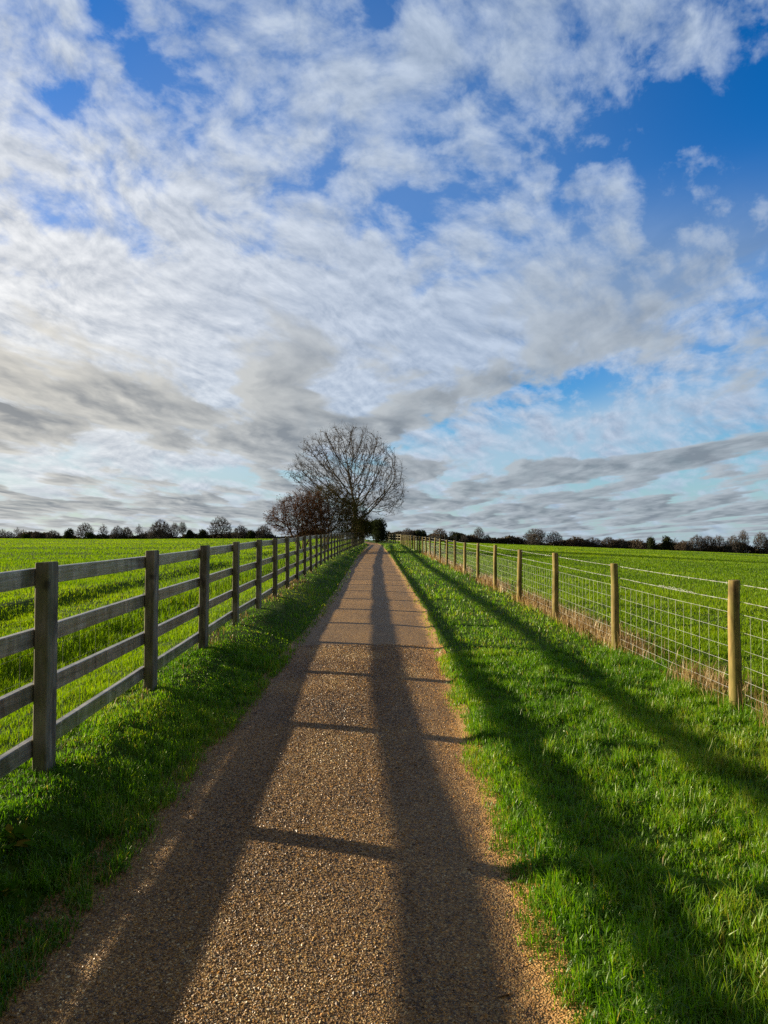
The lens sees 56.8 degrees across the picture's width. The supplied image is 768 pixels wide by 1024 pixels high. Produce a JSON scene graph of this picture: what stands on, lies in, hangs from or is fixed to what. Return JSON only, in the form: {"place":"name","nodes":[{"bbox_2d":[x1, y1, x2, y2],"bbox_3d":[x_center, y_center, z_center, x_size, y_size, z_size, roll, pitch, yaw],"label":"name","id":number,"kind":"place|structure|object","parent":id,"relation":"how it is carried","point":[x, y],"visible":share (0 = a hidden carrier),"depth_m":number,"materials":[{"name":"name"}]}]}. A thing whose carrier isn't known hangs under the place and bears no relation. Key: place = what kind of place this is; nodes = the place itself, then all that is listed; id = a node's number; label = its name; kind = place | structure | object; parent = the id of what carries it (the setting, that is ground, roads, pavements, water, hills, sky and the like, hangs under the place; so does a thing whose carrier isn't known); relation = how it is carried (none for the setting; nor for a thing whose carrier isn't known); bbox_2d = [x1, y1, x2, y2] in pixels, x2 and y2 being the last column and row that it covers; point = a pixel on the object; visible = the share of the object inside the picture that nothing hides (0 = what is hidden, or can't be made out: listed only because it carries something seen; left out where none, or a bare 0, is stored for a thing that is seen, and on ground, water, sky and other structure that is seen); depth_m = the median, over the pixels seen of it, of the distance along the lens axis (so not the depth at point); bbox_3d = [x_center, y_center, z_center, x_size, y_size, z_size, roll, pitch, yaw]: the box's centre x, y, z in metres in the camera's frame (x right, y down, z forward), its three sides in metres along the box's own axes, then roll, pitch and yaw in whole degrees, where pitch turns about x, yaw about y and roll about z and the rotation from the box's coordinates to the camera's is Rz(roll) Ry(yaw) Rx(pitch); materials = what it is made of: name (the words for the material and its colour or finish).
{"place":"outdoors","nodes":[
{"label":"outdoors","id":0,"kind":"place"},
{"bbox_2d":[0,542,594,1023],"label":"path","id":1,"kind":"structure","parent":0,"point":[372,604],"depth_m":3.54,"materials":[{"name":"brown gravel"}]},
{"bbox_2d":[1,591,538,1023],"bbox_3d":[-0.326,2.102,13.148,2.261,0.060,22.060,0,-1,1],"label":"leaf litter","id":2,"kind":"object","parent":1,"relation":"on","point":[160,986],"visible":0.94,"depth_m":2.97,"materials":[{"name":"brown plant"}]},
{"bbox_2d":[0,543,767,1023],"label":"verge grass","id":3,"kind":"structure","parent":0,"point":[694,993],"depth_m":4.45,"materials":[{"name":"green plant"}]},
{"bbox_2d":[0,539,767,1023],"bbox_3d":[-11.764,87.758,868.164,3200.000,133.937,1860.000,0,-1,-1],"label":"ground","id":4,"kind":"structure","parent":0,"point":[324,575],"depth_m":8.85,"materials":[{"name":"green plant"}]},
{"bbox_2d":[2,531,16,538],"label":"scrub tree","id":5,"kind":"object","parent":4,"relation":"on","point":[5,535],"visible":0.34,"depth_m":446.07,"materials":[{"name":"plant"}]},
{"bbox_2d":[0,823,33,848],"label":"weed","id":6,"kind":"object","parent":4,"relation":"on","point":[10,833],"visible":0.98,"depth_m":3.66,"materials":[{"name":"green plant"}]},
{"bbox_2d":[12,527,21,537],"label":"bare tree","id":7,"kind":"object","parent":4,"relation":"on","point":[19,534],"visible":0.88,"depth_m":451.32,"materials":[{"name":"plant"}]},
{"bbox_2d":[20,533,32,538],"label":"evergreen tree","id":8,"kind":"object","parent":4,"relation":"on","point":[25,536],"visible":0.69,"depth_m":435.82,"materials":[{"name":"green plant"}]},
{"bbox_2d":[30,530,41,538],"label":"scrub tree","id":9,"kind":"object","parent":4,"relation":"on","point":[35,535],"visible":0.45,"depth_m":455.81,"materials":[{"name":"plant"}]},
{"bbox_2d":[42,529,60,538],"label":"scrub tree","id":10,"kind":"object","parent":4,"relation":"on","point":[52,534],"visible":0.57,"depth_m":454.65,"materials":[{"name":"plant"}]},
{"bbox_2d":[61,528,76,538],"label":"evergreen tree","id":11,"kind":"object","parent":4,"relation":"on","point":[69,534],"visible":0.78,"depth_m":445.54,"materials":[{"name":"green plant"}]},
{"bbox_2d":[75,523,93,536],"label":"bare tree","id":12,"kind":"object","parent":4,"relation":"on","point":[81,533],"visible":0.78,"depth_m":456.38,"materials":[{"name":"plant"}]},
{"bbox_2d":[82,532,96,538],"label":"evergreen tree","id":13,"kind":"object","parent":4,"relation":"on","point":[89,535],"visible":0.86,"depth_m":441.31,"materials":[{"name":"green plant"}]},
{"bbox_2d":[97,524,108,538],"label":"bare tree","id":14,"kind":"object","parent":4,"relation":"on","point":[103,532],"visible":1,"depth_m":451.62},
{"bbox_2d":[109,525,125,538],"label":"bare tree","id":15,"kind":"object","parent":4,"relation":"on","point":[117,535],"visible":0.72,"depth_m":446.28,"materials":[{"name":"brown plant"}]},
{"bbox_2d":[122,527,133,538],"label":"bare tree","id":16,"kind":"object","parent":4,"relation":"on","point":[129,532],"visible":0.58,"depth_m":450.91,"materials":[{"name":"plant"}]},
{"bbox_2d":[135,524,143,537],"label":"bare tree","id":17,"kind":"object","parent":4,"relation":"on","point":[139,532],"visible":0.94,"depth_m":453.12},
{"bbox_2d":[139,531,148,538],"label":"scrub tree","id":18,"kind":"object","parent":4,"relation":"on","point":[146,535],"visible":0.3,"depth_m":446.60,"materials":[{"name":"plant"}]},
{"bbox_2d":[147,518,173,538],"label":"bare tree","id":19,"kind":"object","parent":4,"relation":"on","point":[164,531],"visible":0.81,"depth_m":436.08,"materials":[{"name":"plant"}]},
{"bbox_2d":[0,530,338,538],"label":"hedgerow","id":20,"kind":"object","parent":4,"relation":"on","point":[212,536],"visible":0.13,"depth_m":448.05,"materials":[{"name":"plant"}]},
{"bbox_2d":[170,522,179,538],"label":"bare tree","id":21,"kind":"object","parent":4,"relation":"on","point":[175,529],"visible":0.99,"depth_m":442.00,"materials":[{"name":"plant"}]},
{"bbox_2d":[0,532,363,784],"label":"rail fence","id":22,"kind":"object","parent":4,"relation":"on","point":[41,637],"visible":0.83,"depth_m":6.00,"materials":[{"name":"wood"}]},
{"bbox_2d":[178,521,186,534],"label":"bare tree","id":23,"kind":"object","parent":4,"relation":"on","point":[183,527],"visible":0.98,"depth_m":447.57,"materials":[{"name":"brown plant"}]},
{"bbox_2d":[184,529,195,538],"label":"evergreen tree","id":24,"kind":"object","parent":4,"relation":"on","point":[190,534],"visible":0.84,"depth_m":437.24,"materials":[{"name":"green plant"}]},
{"bbox_2d":[195,529,209,538],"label":"evergreen tree","id":25,"kind":"object","parent":4,"relation":"on","point":[203,533],"visible":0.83,"depth_m":432.14,"materials":[{"name":"green plant"}]},
{"bbox_2d":[206,515,231,538],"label":"bare tree","id":26,"kind":"object","parent":4,"relation":"on","point":[216,525],"visible":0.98,"depth_m":436.71,"materials":[{"name":"brown plant"}]},
{"bbox_2d":[221,531,233,538],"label":"scrub tree","id":27,"kind":"object","parent":4,"relation":"on","point":[227,536],"visible":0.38,"depth_m":431.77,"materials":[{"name":"plant"}]},
{"bbox_2d":[231,525,247,538],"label":"scrub tree","id":28,"kind":"object","parent":4,"relation":"on","point":[240,534],"visible":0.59,"depth_m":427.06,"materials":[{"name":"brown plant"}]},
{"bbox_2d":[245,530,257,538],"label":"evergreen tree","id":29,"kind":"object","parent":4,"relation":"on","point":[251,534],"visible":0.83,"depth_m":422.19,"materials":[{"name":"green plant"}]},
{"bbox_2d":[254,524,272,538],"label":"scrub tree","id":30,"kind":"object","parent":4,"relation":"on","point":[259,533],"visible":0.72,"depth_m":421.43,"materials":[{"name":"plant"}]},
{"bbox_2d":[263,488,334,548],"bbox_3d":[-6.717,0.624,56.005,5.659,5.342,4.680,0,-1,-1],"label":"hawthorn","id":31,"kind":"object","parent":4,"relation":"on","point":[299,519],"visible":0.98,"depth_m":55.44,"materials":[{"name":"brown plant"}]},
{"bbox_2d":[298,481,360,548],"bbox_3d":[-4.761,0.367,58.957,5.866,6.239,4.564,0,-1,-1],"label":"hawthorn","id":32,"kind":"object","parent":4,"relation":"on","point":[336,508],"visible":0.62,"depth_m":58.51,"materials":[{"name":"brown plant"}]},
{"bbox_2d":[284,422,408,543],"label":"ash tree","id":33,"kind":"object","parent":4,"relation":"on","point":[352,484],"visible":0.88,"depth_m":73.89,"materials":[{"name":"brown plant"}]},
{"bbox_2d":[335,492,374,540],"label":"hawthorn","id":34,"kind":"object","parent":4,"relation":"on","point":[363,530],"visible":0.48,"depth_m":65.68,"materials":[{"name":"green plant"}]},
{"bbox_2d":[356,520,373,536],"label":"evergreen bush","id":35,"kind":"object","parent":4,"relation":"on","point":[371,527],"visible":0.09,"depth_m":103.87,"materials":[{"name":"green plant"}]},
{"bbox_2d":[370,518,390,542],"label":"evergreen bush","id":36,"kind":"object","parent":4,"relation":"on","point":[380,533],"visible":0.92,"depth_m":107.05,"materials":[{"name":"green plant"}]},
{"bbox_2d":[0,538,767,754],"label":"field grass","id":37,"kind":"structure","parent":4,"relation":"on","point":[132,627],"depth_m":17.82,"materials":[{"name":"green plant"}]},
{"bbox_2d":[386,534,400,543],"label":"pale post fence","id":38,"kind":"object","parent":4,"relation":"on","point":[395,537],"visible":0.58,"depth_m":100.90,"materials":[{"name":"beige wood"}]},
{"bbox_2d":[401,528,413,540],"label":"scrub tree","id":39,"kind":"object","parent":4,"relation":"on","point":[406,532],"visible":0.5,"depth_m":328.77,"materials":[{"name":"plant"}]},
{"bbox_2d":[62,550,767,763],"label":"dry grass","id":40,"kind":"structure","parent":4,"relation":"on","point":[538,602],"depth_m":10.64,"materials":[{"name":"beige plant"}]},
{"bbox_2d":[415,530,422,540],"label":"evergreen tree","id":41,"kind":"object","parent":4,"relation":"on","point":[418,533],"visible":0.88,"depth_m":339.59,"materials":[{"name":"green plant"}]},
{"bbox_2d":[420,529,426,540],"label":"evergreen tree","id":42,"kind":"object","parent":4,"relation":"on","point":[424,533],"visible":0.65,"depth_m":343.97,"materials":[{"name":"green plant"}]},
{"bbox_2d":[431,528,450,541],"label":"scrub tree","id":43,"kind":"object","parent":4,"relation":"on","point":[442,533],"visible":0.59,"depth_m":348.89,"materials":[{"name":"plant"}]},
{"bbox_2d":[429,534,455,547],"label":"field gate","id":44,"kind":"structure","parent":4,"relation":"on","point":[439,536],"depth_m":61.98,"materials":[{"name":"grey metal"}]},
{"bbox_2d":[449,531,460,541],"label":"evergreen tree","id":45,"kind":"object","parent":4,"relation":"on","point":[457,535],"visible":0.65,"depth_m":354.36,"materials":[{"name":"green plant"}]},
{"bbox_2d":[459,534,469,542],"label":"scrub tree","id":46,"kind":"object","parent":4,"relation":"on","point":[466,540],"visible":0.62,"depth_m":364.75,"materials":[{"name":"brown plant"}]},
{"bbox_2d":[472,526,484,540],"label":"bare tree","id":47,"kind":"object","parent":4,"relation":"on","point":[479,535],"visible":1,"depth_m":379.78,"materials":[{"name":"brown plant"}]},
{"bbox_2d":[482,534,490,543],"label":"scrub tree","id":48,"kind":"object","parent":4,"relation":"on","point":[487,539],"visible":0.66,"depth_m":379.85,"materials":[{"name":"plant"}]},
{"bbox_2d":[523,528,545,544],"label":"bare tree","id":49,"kind":"object","parent":4,"relation":"on","point":[531,532],"visible":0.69,"depth_m":394.74,"materials":[{"name":"brown plant"}]},
{"bbox_2d":[523,533,546,545],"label":"scrub tree","id":50,"kind":"object","parent":4,"relation":"on","point":[531,540],"visible":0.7,"depth_m":388.54,"materials":[{"name":"brown plant"}]},
{"bbox_2d":[543,531,562,545],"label":"bare tree","id":51,"kind":"object","parent":4,"relation":"on","point":[553,539],"visible":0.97,"depth_m":395.35,"materials":[{"name":"plant"}]},
{"bbox_2d":[564,536,585,546],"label":"scrub tree","id":52,"kind":"object","parent":4,"relation":"on","point":[574,542],"visible":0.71,"depth_m":393.51,"materials":[{"name":"plant"}]},
{"bbox_2d":[389,530,762,553],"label":"hedgerow","id":53,"kind":"object","parent":4,"relation":"on","point":[519,541],"visible":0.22,"depth_m":387.38,"materials":[{"name":"green plant"}]},
{"bbox_2d":[401,535,767,710],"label":"wire fence","id":54,"kind":"object","parent":4,"relation":"on","point":[734,654],"visible":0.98,"depth_m":10.09,"materials":[{"name":"brown wood"}]},
{"bbox_2d":[582,537,605,547],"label":"scrub tree","id":55,"kind":"object","parent":4,"relation":"on","point":[595,542],"visible":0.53,"depth_m":393.96,"materials":[{"name":"brown plant"}]},
{"bbox_2d":[599,536,615,547],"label":"scrub tree","id":56,"kind":"object","parent":4,"relation":"on","point":[608,542],"visible":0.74,"depth_m":390.47,"materials":[{"name":"plant"}]},
{"bbox_2d":[614,539,628,548],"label":"scrub tree","id":57,"kind":"object","parent":4,"relation":"on","point":[621,545],"visible":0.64,"depth_m":388.98,"materials":[{"name":"plant"}]},
{"bbox_2d":[627,539,647,549],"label":"scrub tree","id":58,"kind":"object","parent":4,"relation":"on","point":[639,545],"visible":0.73,"depth_m":384.59,"materials":[{"name":"brown plant"}]},
{"bbox_2d":[646,537,657,549],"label":"evergreen tree","id":59,"kind":"object","parent":4,"relation":"on","point":[650,542],"visible":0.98,"depth_m":375.78,"materials":[{"name":"green plant"}]},
{"bbox_2d":[658,535,674,549],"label":"evergreen tree","id":60,"kind":"object","parent":4,"relation":"on","point":[667,543],"visible":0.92,"depth_m":375.41,"materials":[{"name":"green plant"}]},
{"bbox_2d":[674,540,694,550],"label":"scrub tree","id":61,"kind":"object","parent":4,"relation":"on","point":[677,548],"visible":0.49,"depth_m":380.09,"materials":[{"name":"plant"}]},
{"bbox_2d":[685,534,707,551],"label":"scrub tree","id":62,"kind":"object","parent":4,"relation":"on","point":[692,545],"visible":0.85,"depth_m":370.32,"materials":[{"name":"plant"}]},
{"bbox_2d":[699,536,717,551],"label":"scrub tree","id":63,"kind":"object","parent":4,"relation":"on","point":[709,542],"visible":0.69,"depth_m":370.01,"materials":[{"name":"brown plant"}]},
{"bbox_2d":[712,535,724,550],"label":"bare tree","id":64,"kind":"object","parent":4,"relation":"on","point":[719,540],"visible":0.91,"depth_m":371.74,"materials":[{"name":"brown plant"}]},
{"bbox_2d":[723,535,741,552],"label":"scrub tree","id":65,"kind":"object","parent":4,"relation":"on","point":[728,546],"visible":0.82,"depth_m":366.00,"materials":[{"name":"plant"}]},
{"bbox_2d":[737,529,746,549],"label":"bare tree","id":66,"kind":"object","parent":4,"relation":"on","point":[743,543],"visible":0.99,"depth_m":366.42,"materials":[{"name":"plant"}]},
{"bbox_2d":[741,531,749,552],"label":"bare tree","id":67,"kind":"object","parent":4,"relation":"on","point":[745,546],"visible":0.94,"depth_m":367.58,"materials":[{"name":"brown plant"}]},
{"bbox_2d":[752,531,767,553],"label":"bare tree","id":68,"kind":"object","parent":4,"relation":"on","point":[761,537],"visible":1,"depth_m":361.98,"materials":[{"name":"plant"}]},
{"bbox_2d":[761,539,767,553],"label":"scrub tree","id":69,"kind":"object","parent":4,"relation":"on","point":[765,551],"visible":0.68,"depth_m":363.16,"materials":[{"name":"brown plant"}]},
{"bbox_2d":[0,0,767,548],"label":"sky","id":70,"kind":"structure","parent":0,"point":[522,245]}
]}

